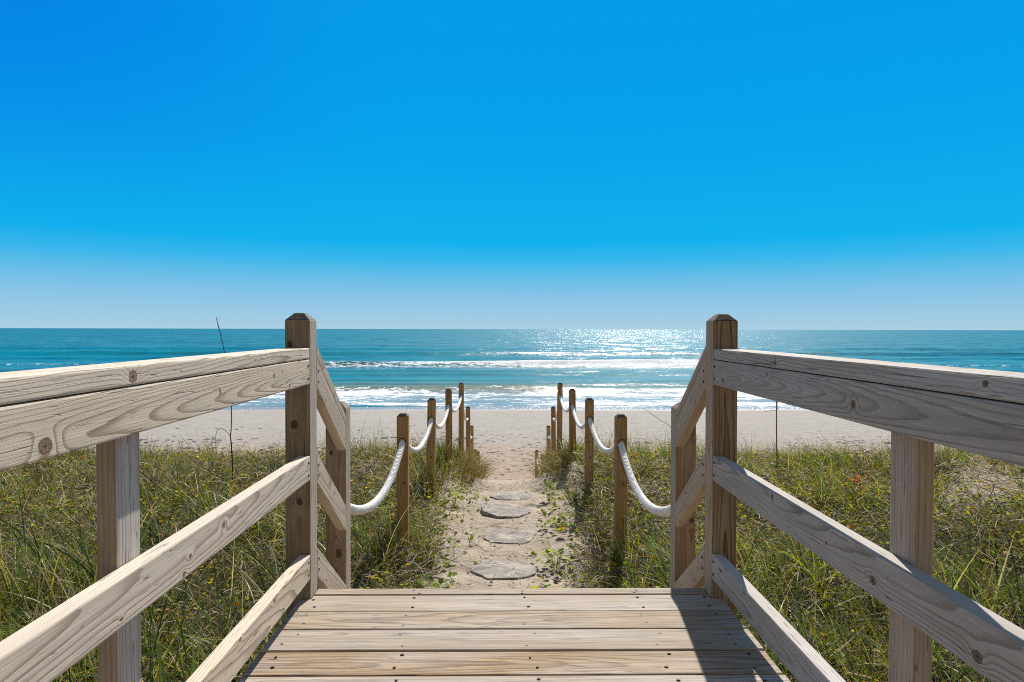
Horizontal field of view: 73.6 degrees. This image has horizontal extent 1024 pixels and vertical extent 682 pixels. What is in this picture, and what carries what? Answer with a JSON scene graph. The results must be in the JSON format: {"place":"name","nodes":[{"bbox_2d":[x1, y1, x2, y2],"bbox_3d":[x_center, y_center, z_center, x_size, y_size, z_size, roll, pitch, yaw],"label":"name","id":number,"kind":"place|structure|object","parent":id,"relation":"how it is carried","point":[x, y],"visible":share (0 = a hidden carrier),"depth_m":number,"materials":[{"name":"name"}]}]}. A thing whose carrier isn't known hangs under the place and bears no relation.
{"place":"outdoors","nodes":[
{"label":"outdoors","id":0,"kind":"place"},
{"bbox_2d":[65,425,939,588],"bbox_3d":[1.459,3.147,20.613,57.820,3.439,32.911,0,1,-1],"label":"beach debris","id":1,"kind":"object","parent":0,"point":[500,497],"visible":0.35,"depth_m":8.58,"materials":[{"name":"plant"}]},
{"bbox_2d":[0,411,1023,681],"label":"dune grass","id":2,"kind":"structure","parent":0,"point":[158,659],"depth_m":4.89,"materials":[{"name":"green plant"}]},
{"bbox_2d":[0,328,1023,406],"bbox_3d":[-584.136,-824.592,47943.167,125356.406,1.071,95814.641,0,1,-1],"label":"sea","id":3,"kind":"structure","parent":0,"point":[505,367],"depth_m":143.88,"materials":[{"name":"liquid"}]},
{"bbox_2d":[0,406,1023,681],"bbox_3d":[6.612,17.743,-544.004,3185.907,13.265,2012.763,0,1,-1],"label":"ground","id":4,"kind":"structure","parent":0,"point":[508,424],"depth_m":30.20,"materials":[{"name":"beige sand"}]},
{"bbox_2d":[215,316,233,484],"bbox_3d":[-3.341,0.771,7.968,0.210,2.173,0.233,0,1,-23],"label":"seed stalk","id":5,"kind":"object","parent":4,"relation":"on","point":[231,416],"visible":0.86,"depth_m":7.98,"materials":[{"name":"brown plant"}]},
{"bbox_2d":[397,413,408,562],"bbox_3d":[-0.875,1.377,5.498,0.089,1.600,0.091,0,1,-1],"label":"rope post","id":6,"kind":"object","parent":4,"relation":"on","point":[403,434],"visible":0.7,"depth_m":5.45,"materials":[{"name":"brown wood"}]},
{"bbox_2d":[400,573,454,588],"bbox_3d":[-0.568,1.757,4.785,0.481,0.161,0.494,0,1,-1],"label":"round leaf plant","id":7,"kind":"object","parent":4,"relation":"on","point":[421,580],"visible":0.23,"depth_m":4.85,"materials":[{"name":"green plant"}]},
{"bbox_2d":[426,398,435,498],"bbox_3d":[-0.894,1.426,7.557,0.089,1.600,0.091,1,2,-1],"label":"rope post","id":8,"kind":"object","parent":4,"relation":"on","point":[431,440],"visible":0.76,"depth_m":7.51,"materials":[{"name":"brown wood"}]},
{"bbox_2d":[350,395,473,514],"bbox_3d":[-0.909,2.141,11.669,0.137,3.157,17.216,0,1,-1],"label":"rope","id":9,"kind":"object","parent":8,"relation":"hanging from","point":[374,503],"visible":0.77,"depth_m":4.98,"materials":[{"name":"white fabric"}]},
{"bbox_2d":[445,388,452,463],"bbox_3d":[-0.885,1.469,9.629,0.089,1.600,0.091,0,1,-1],"label":"rope post","id":10,"kind":"object","parent":4,"relation":"on","point":[448,400],"visible":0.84,"depth_m":9.58,"materials":[{"name":"brown wood"}]},
{"bbox_2d":[441,485,465,506],"bbox_3d":[-0.629,1.675,7.387,0.274,0.212,0.282,0,1,-1],"label":"leafy weed","id":11,"kind":"object","parent":4,"relation":"on","point":[454,498],"visible":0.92,"depth_m":7.39,"materials":[{"name":"green plant"}]},
{"bbox_2d":[459,382,463,456],"bbox_3d":[-0.893,1.529,12.038,0.089,1.600,0.091,0,1,-1],"label":"rope post","id":12,"kind":"object","parent":4,"relation":"on","point":[461,413],"visible":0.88,"depth_m":11.99,"materials":[{"name":"brown wood"}]},
{"bbox_2d":[466,406,470,454],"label":"rope post","id":13,"kind":"object","parent":4,"relation":"on","point":[468,427],"visible":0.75,"depth_m":13.88,"materials":[{"name":"brown wood"}]},
{"bbox_2d":[470,425,473,456],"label":"rope post","id":14,"kind":"object","parent":4,"relation":"on","point":[472,434],"visible":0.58,"depth_m":15.43,"materials":[{"name":"brown wood"}]},
{"bbox_2d":[470,561,537,579],"bbox_3d":[-0.059,1.849,5.476,0.565,0.060,0.427,0,1,-8],"label":"stepping stone","id":15,"kind":"object","parent":4,"relation":"on","point":[510,570],"visible":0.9,"depth_m":5.44,"materials":[{"name":"grey stone"}]},
{"bbox_2d":[480,502,530,518],"bbox_3d":[-0.070,1.823,7.242,0.531,0.094,0.496,3,3,-4],"label":"stepping stone","id":16,"kind":"object","parent":4,"relation":"on","point":[495,509],"visible":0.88,"depth_m":7.19,"materials":[{"name":"grey stone"}]},
{"bbox_2d":[483,529,535,543],"bbox_3d":[-0.021,1.836,6.357,0.495,0.060,0.409,0,2,4],"label":"stepping stone","id":17,"kind":"object","parent":4,"relation":"on","point":[499,536],"visible":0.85,"depth_m":6.33,"materials":[{"name":"grey stone"}]},
{"bbox_2d":[6,444,1015,659],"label":"wildflowers","id":18,"kind":"object","parent":4,"relation":"on","point":[237,603],"visible":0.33,"depth_m":6.86,"materials":[{"name":"yellow plant"}]},
{"bbox_2d":[0,445,1023,681],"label":"ground cover","id":19,"kind":"object","parent":4,"relation":"on","point":[384,572],"visible":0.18,"depth_m":6.01,"materials":[{"name":"green plant"}]},
{"bbox_2d":[490,491,533,499],"bbox_3d":[0.002,1.889,8.251,0.554,0.070,0.381,2,3,-2],"label":"stepping stone","id":20,"kind":"object","parent":4,"relation":"on","point":[515,495],"visible":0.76,"depth_m":8.21,"materials":[{"name":"grey stone"}]},
{"bbox_2d":[239,588,790,681],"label":"boardwalk","id":21,"kind":"structure","parent":4,"relation":"on","point":[538,635],"depth_m":2.12,"materials":[{"name":"brown wood"}]},
{"bbox_2d":[0,313,316,681],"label":"railing","id":22,"kind":"object","parent":21,"relation":"attached to","point":[110,411],"visible":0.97,"depth_m":1.33,"materials":[{"name":"brown wood"}]},
{"bbox_2d":[316,345,350,588],"bbox_3d":[-0.767,1.109,2.805,0.093,2.201,0.548,0,1,-1],"label":"stair railing","id":23,"kind":"object","parent":21,"relation":"attached to","point":[333,497],"visible":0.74,"depth_m":2.92,"materials":[{"name":"brown wood"}]},
{"bbox_2d":[670,346,705,587],"bbox_3d":[0.755,1.113,2.809,0.093,2.201,0.518,0,1,-1],"label":"stair railing","id":24,"kind":"object","parent":21,"relation":"attached to","point":[687,566],"visible":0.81,"depth_m":2.92,"materials":[{"name":"brown wood"}]},
{"bbox_2d":[704,314,1023,681],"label":"railing","id":25,"kind":"object","parent":21,"relation":"attached to","point":[918,411],"visible":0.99,"depth_m":1.37,"materials":[{"name":"brown wood"}]},
{"bbox_2d":[535,450,537,477],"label":"rope post","id":26,"kind":"object","parent":4,"relation":"on","point":[536,452],"visible":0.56,"depth_m":20.28,"materials":[{"name":"brown wood"}]},
{"bbox_2d":[526,581,561,587],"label":"leafy weed","id":27,"kind":"object","parent":4,"relation":"on","point":[544,586],"visible":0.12,"depth_m":4.72,"materials":[{"name":"green plant"}]},
{"bbox_2d":[546,425,550,456],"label":"rope post","id":28,"kind":"object","parent":4,"relation":"on","point":[548,427],"visible":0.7,"depth_m":15.46,"materials":[{"name":"brown wood"}]},
{"bbox_2d":[540,481,558,501],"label":"leafy weed","id":29,"kind":"object","parent":4,"relation":"on","point":[549,486],"visible":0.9,"depth_m":7.75,"materials":[{"name":"green plant"}]},
{"bbox_2d":[536,542,569,568],"bbox_3d":[0.331,1.738,5.545,0.277,0.211,0.296,0,1,-1],"label":"leafy weed","id":30,"kind":"object","parent":4,"relation":"on","point":[548,550],"visible":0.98,"depth_m":5.50,"materials":[{"name":"green plant"}]},
{"bbox_2d":[551,406,555,455],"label":"rope post","id":31,"kind":"object","parent":4,"relation":"on","point":[553,423],"visible":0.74,"depth_m":13.90,"materials":[{"name":"brown wood"}]},
{"bbox_2d":[557,382,562,450],"bbox_3d":[0.840,1.531,12.074,0.089,1.600,0.091,1,2,-1],"label":"rope post","id":32,"kind":"object","parent":4,"relation":"on","point":[559,406],"visible":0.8,"depth_m":12.03,"materials":[{"name":"brown wood"}]},
{"bbox_2d":[540,510,592,533],"bbox_3d":[0.519,1.741,6.581,0.545,0.140,0.551,0,1,-1],"label":"creeping vine","id":33,"kind":"object","parent":4,"relation":"on","point":[564,519],"visible":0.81,"depth_m":6.58,"materials":[{"name":"green plant"}]},
{"bbox_2d":[569,389,575,461],"bbox_3d":[0.856,1.472,9.663,0.089,1.600,0.091,-1,2,-1],"label":"rope post","id":34,"kind":"object","parent":4,"relation":"on","point":[572,423],"visible":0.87,"depth_m":9.61,"materials":[{"name":"brown wood"}]},
{"bbox_2d":[584,398,593,499],"bbox_3d":[0.852,1.428,7.571,0.089,1.600,0.091,0,1,-1],"label":"rope post","id":35,"kind":"object","parent":4,"relation":"on","point":[589,438],"visible":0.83,"depth_m":7.52,"materials":[{"name":"brown wood"}]},
{"bbox_2d":[536,395,670,516],"bbox_3d":[0.799,2.146,11.675,0.174,3.160,17.249,0,1,0],"label":"rope","id":36,"kind":"object","parent":35,"relation":"hanging from","point":[648,505],"visible":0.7,"depth_m":4.99,"materials":[{"name":"white fabric"}]},
{"bbox_2d":[614,414,626,567],"bbox_3d":[0.863,1.380,5.449,0.089,1.600,0.091,0,1,-1],"label":"rope post","id":37,"kind":"object","parent":4,"relation":"on","point":[620,475],"visible":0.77,"depth_m":5.40,"materials":[{"name":"brown wood"}]},
{"bbox_2d":[605,548,668,586],"bbox_3d":[0.968,1.701,5.022,0.457,0.233,0.481,-1,1,-33],"label":"round leaf plant","id":38,"kind":"object","parent":4,"relation":"on","point":[622,564],"visible":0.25,"depth_m":5.01,"materials":[{"name":"green plant"}]},
{"bbox_2d":[765,401,777,474],"bbox_3d":[3.274,1.079,8.611,0.262,1.588,0.051,-1,1,-33],"label":"thin stake","id":39,"kind":"object","parent":4,"relation":"on","point":[776,433],"visible":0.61,"depth_m":8.66,"materials":[{"name":"brown wood"}]},
{"bbox_2d":[843,474,864,493],"bbox_3d":[3.841,1.612,7.682,0.269,0.214,0.264,1,1,38],"label":"red weed","id":40,"kind":"object","parent":4,"relation":"on","point":[857,476],"visible":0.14,"depth_m":7.67,"materials":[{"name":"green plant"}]},
{"bbox_2d":[934,456,968,480],"bbox_3d":[5.252,1.557,8.481,0.862,0.332,0.757,0,1,-1],"label":"dead shrub","id":41,"kind":"object","parent":4,"relation":"on","point":[947,469],"visible":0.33,"depth_m":8.47,"materials":[{"name":"brown plant"}]},
{"bbox_2d":[995,549,997,613],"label":"weed stem","id":42,"kind":"object","parent":4,"relation":"on","point":[997,573],"visible":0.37,"depth_m":4.36,"materials":[{"name":"green plant"}]},
{"bbox_2d":[0,0,1023,329],"label":"sky","id":43,"kind":"structure","parent":0,"point":[170,164],"materials":[{"name":"blue"}]}
]}

